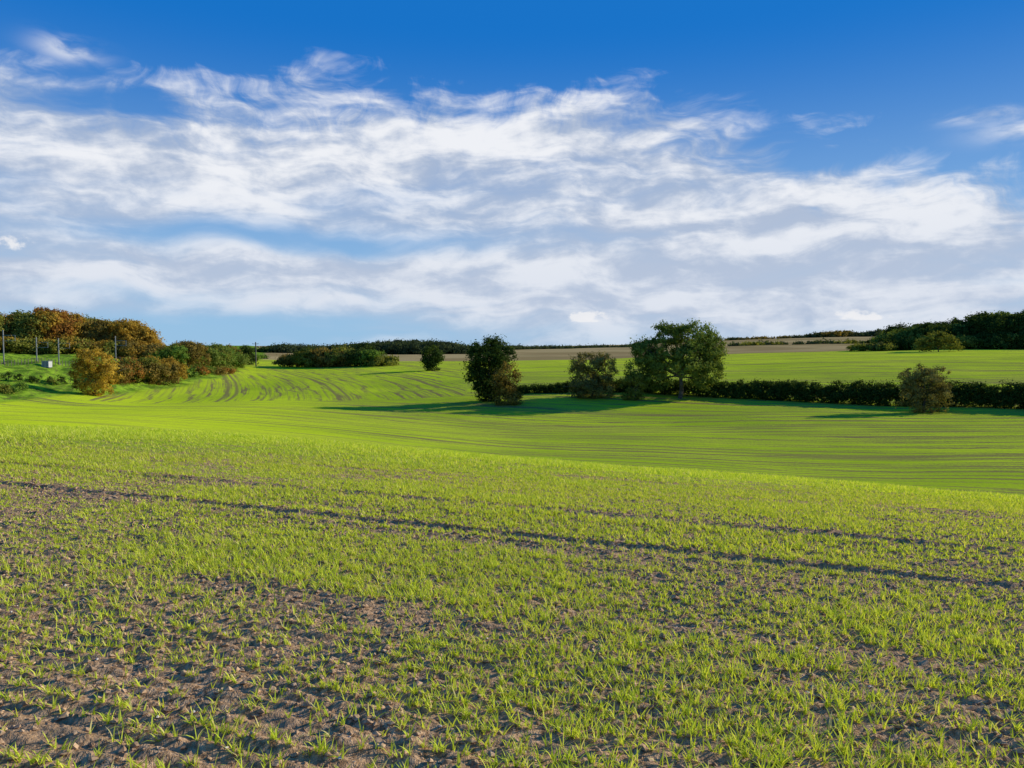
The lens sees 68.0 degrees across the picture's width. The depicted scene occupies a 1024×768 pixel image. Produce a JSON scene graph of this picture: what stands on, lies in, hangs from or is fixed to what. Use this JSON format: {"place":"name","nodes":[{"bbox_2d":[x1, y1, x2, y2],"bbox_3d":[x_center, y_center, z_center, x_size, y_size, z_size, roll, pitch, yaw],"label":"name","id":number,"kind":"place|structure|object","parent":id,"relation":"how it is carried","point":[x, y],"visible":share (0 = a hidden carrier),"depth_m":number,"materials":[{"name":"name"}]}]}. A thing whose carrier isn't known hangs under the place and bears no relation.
{"place":"outdoors","nodes":[
{"label":"outdoors","id":0,"kind":"place"},
{"bbox_2d":[0,337,1023,767],"bbox_3d":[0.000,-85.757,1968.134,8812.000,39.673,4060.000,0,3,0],"label":"field ground","id":1,"kind":"structure","parent":0,"point":[408,401],"depth_m":7.56,"materials":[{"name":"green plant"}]},
{"bbox_2d":[2,330,3,363],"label":"overhead line mast","id":2,"kind":"object","parent":1,"relation":"on","point":[3,344],"visible":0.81,"depth_m":139.75,"materials":[{"name":"metal"}]},
{"bbox_2d":[0,370,67,393],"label":"bramble patches","id":3,"kind":"object","parent":1,"relation":"on","point":[5,388],"visible":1,"depth_m":122.49,"materials":[{"name":"green plant"}]},
{"bbox_2d":[36,337,46,360],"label":"overhead line mast","id":4,"kind":"object","parent":1,"relation":"on","point":[38,347],"visible":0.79,"depth_m":145.80,"materials":[{"name":"metal"}]},
{"bbox_2d":[42,361,51,367],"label":"lineside equipment cabin","id":5,"kind":"object","parent":1,"relation":"on","point":[46,364],"visible":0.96,"depth_m":140.41,"materials":[{"name":"white metal"}]},
{"bbox_2d":[42,362,47,366],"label":"doors","id":6,"kind":"structure","parent":5,"relation":"in","point":[44,364],"depth_m":140.41,"materials":[{"name":"metal"}]},
{"bbox_2d":[4,357,120,365],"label":"railway fence","id":7,"kind":"object","parent":1,"relation":"on","point":[42,360],"visible":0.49,"depth_m":141.87,"materials":[{"name":"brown wood"}]},
{"bbox_2d":[58,338,69,364],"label":"overhead line mast","id":8,"kind":"object","parent":1,"relation":"on","point":[58,351],"visible":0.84,"depth_m":149.78,"materials":[{"name":"metal"}]},
{"bbox_2d":[0,306,171,359],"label":"embankment woodland","id":9,"kind":"object","parent":1,"relation":"on","point":[47,327],"visible":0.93,"depth_m":177.19,"materials":[{"name":"orange plant"}]},
{"bbox_2d":[66,346,125,395],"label":"field maple tree","id":10,"kind":"object","parent":1,"relation":"on","point":[101,373],"visible":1,"depth_m":119.24,"materials":[{"name":"yellow plant"}]},
{"bbox_2d":[115,336,125,360],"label":"overhead line mast","id":11,"kind":"object","parent":1,"relation":"on","point":[115,347],"visible":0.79,"depth_m":157.76,"materials":[{"name":"metal"}]},
{"bbox_2d":[108,339,253,385],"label":"embankment scrub","id":12,"kind":"object","parent":1,"relation":"on","point":[197,358],"visible":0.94,"depth_m":171.62,"materials":[{"name":"green plant"}]},
{"bbox_2d":[235,345,258,364],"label":"ash tree","id":13,"kind":"object","parent":1,"relation":"on","point":[247,349],"visible":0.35,"depth_m":234.40,"materials":[{"name":"green plant"}]},
{"bbox_2d":[256,354,269,359],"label":"field edge shrubs","id":14,"kind":"object","parent":1,"relation":"on","point":[262,356],"visible":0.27,"depth_m":292.78,"materials":[{"name":"green plant"}]},
{"bbox_2d":[272,344,399,367],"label":"field corner copse","id":15,"kind":"object","parent":1,"relation":"on","point":[322,356],"visible":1,"depth_m":216.58,"materials":[{"name":"green plant"}]},
{"bbox_2d":[251,338,486,354],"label":"distant woodland","id":16,"kind":"object","parent":1,"relation":"on","point":[404,347],"visible":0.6,"depth_m":419.16,"materials":[{"name":"green plant"}]},
{"bbox_2d":[420,344,444,370],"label":"field maple tree","id":17,"kind":"object","parent":1,"relation":"on","point":[430,359],"visible":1,"depth_m":178.88,"materials":[{"name":"green plant"}]},
{"bbox_2d":[459,333,517,401],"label":"hawthorn tree","id":18,"kind":"object","parent":1,"relation":"on","point":[493,355],"visible":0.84,"depth_m":105.22,"materials":[{"name":"green plant"}]},
{"bbox_2d":[487,358,524,404],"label":"hawthorn bush","id":19,"kind":"object","parent":1,"relation":"on","point":[511,394],"visible":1,"depth_m":102.65,"materials":[{"name":"green plant"}]},
{"bbox_2d":[0,423,1023,767],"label":"wheat seedlings","id":20,"kind":"object","parent":1,"relation":"on","point":[982,503],"visible":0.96,"depth_m":6.69,"materials":[{"name":"green plant"}]},
{"bbox_2d":[10,505,1018,761],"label":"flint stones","id":21,"kind":"object","parent":1,"relation":"on","point":[468,639],"visible":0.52,"depth_m":4.96,"materials":[{"name":"grey stone"}]},
{"bbox_2d":[480,343,630,349],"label":"distant hedge line","id":22,"kind":"object","parent":1,"relation":"on","point":[520,347],"visible":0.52,"depth_m":656.24,"materials":[{"name":"green plant"}]},
{"bbox_2d":[563,350,619,398],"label":"hawthorn bush","id":23,"kind":"object","parent":1,"relation":"on","point":[593,387],"visible":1,"depth_m":105.33,"materials":[{"name":"green plant"}]},
{"bbox_2d":[619,367,649,399],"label":"hawthorn bush","id":24,"kind":"object","parent":1,"relation":"on","point":[631,394],"visible":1,"depth_m":103.71,"materials":[{"name":"green plant"}]},
{"bbox_2d":[622,317,731,398],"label":"oak tree","id":25,"kind":"object","parent":1,"relation":"on","point":[705,350],"visible":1,"depth_m":103.94,"materials":[{"name":"green plant"}]},
{"bbox_2d":[635,328,881,345],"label":"distant hilltop trees","id":26,"kind":"object","parent":1,"relation":"on","point":[848,333],"visible":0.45,"depth_m":973.59,"materials":[{"name":"green plant"}]},
{"bbox_2d":[504,377,1023,408],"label":"hedgerow","id":27,"kind":"object","parent":1,"relation":"on","point":[1007,396],"visible":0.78,"depth_m":99.27,"materials":[{"name":"green plant"}]},
{"bbox_2d":[846,341,897,350],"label":"field edge shrubs","id":28,"kind":"object","parent":1,"relation":"on","point":[882,346],"visible":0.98,"depth_m":243.34,"materials":[{"name":"green plant"}]},
{"bbox_2d":[895,362,954,412],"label":"hawthorn bush","id":29,"kind":"object","parent":1,"relation":"on","point":[935,379],"visible":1,"depth_m":87.38,"materials":[{"name":"green plant"}]},
{"bbox_2d":[913,330,962,351],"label":"field maple tree","id":30,"kind":"object","parent":1,"relation":"on","point":[951,341],"visible":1,"depth_m":208.80,"materials":[{"name":"green plant"}]},
{"bbox_2d":[869,309,1023,350],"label":"woodland edge","id":31,"kind":"object","parent":1,"relation":"on","point":[996,330],"visible":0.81,"depth_m":239.05,"materials":[{"name":"green plant"}]},
{"bbox_2d":[0,0,1023,345],"label":"sky","id":32,"kind":"structure","parent":0,"point":[234,172],"materials":[{"name":"blue"}]}
]}

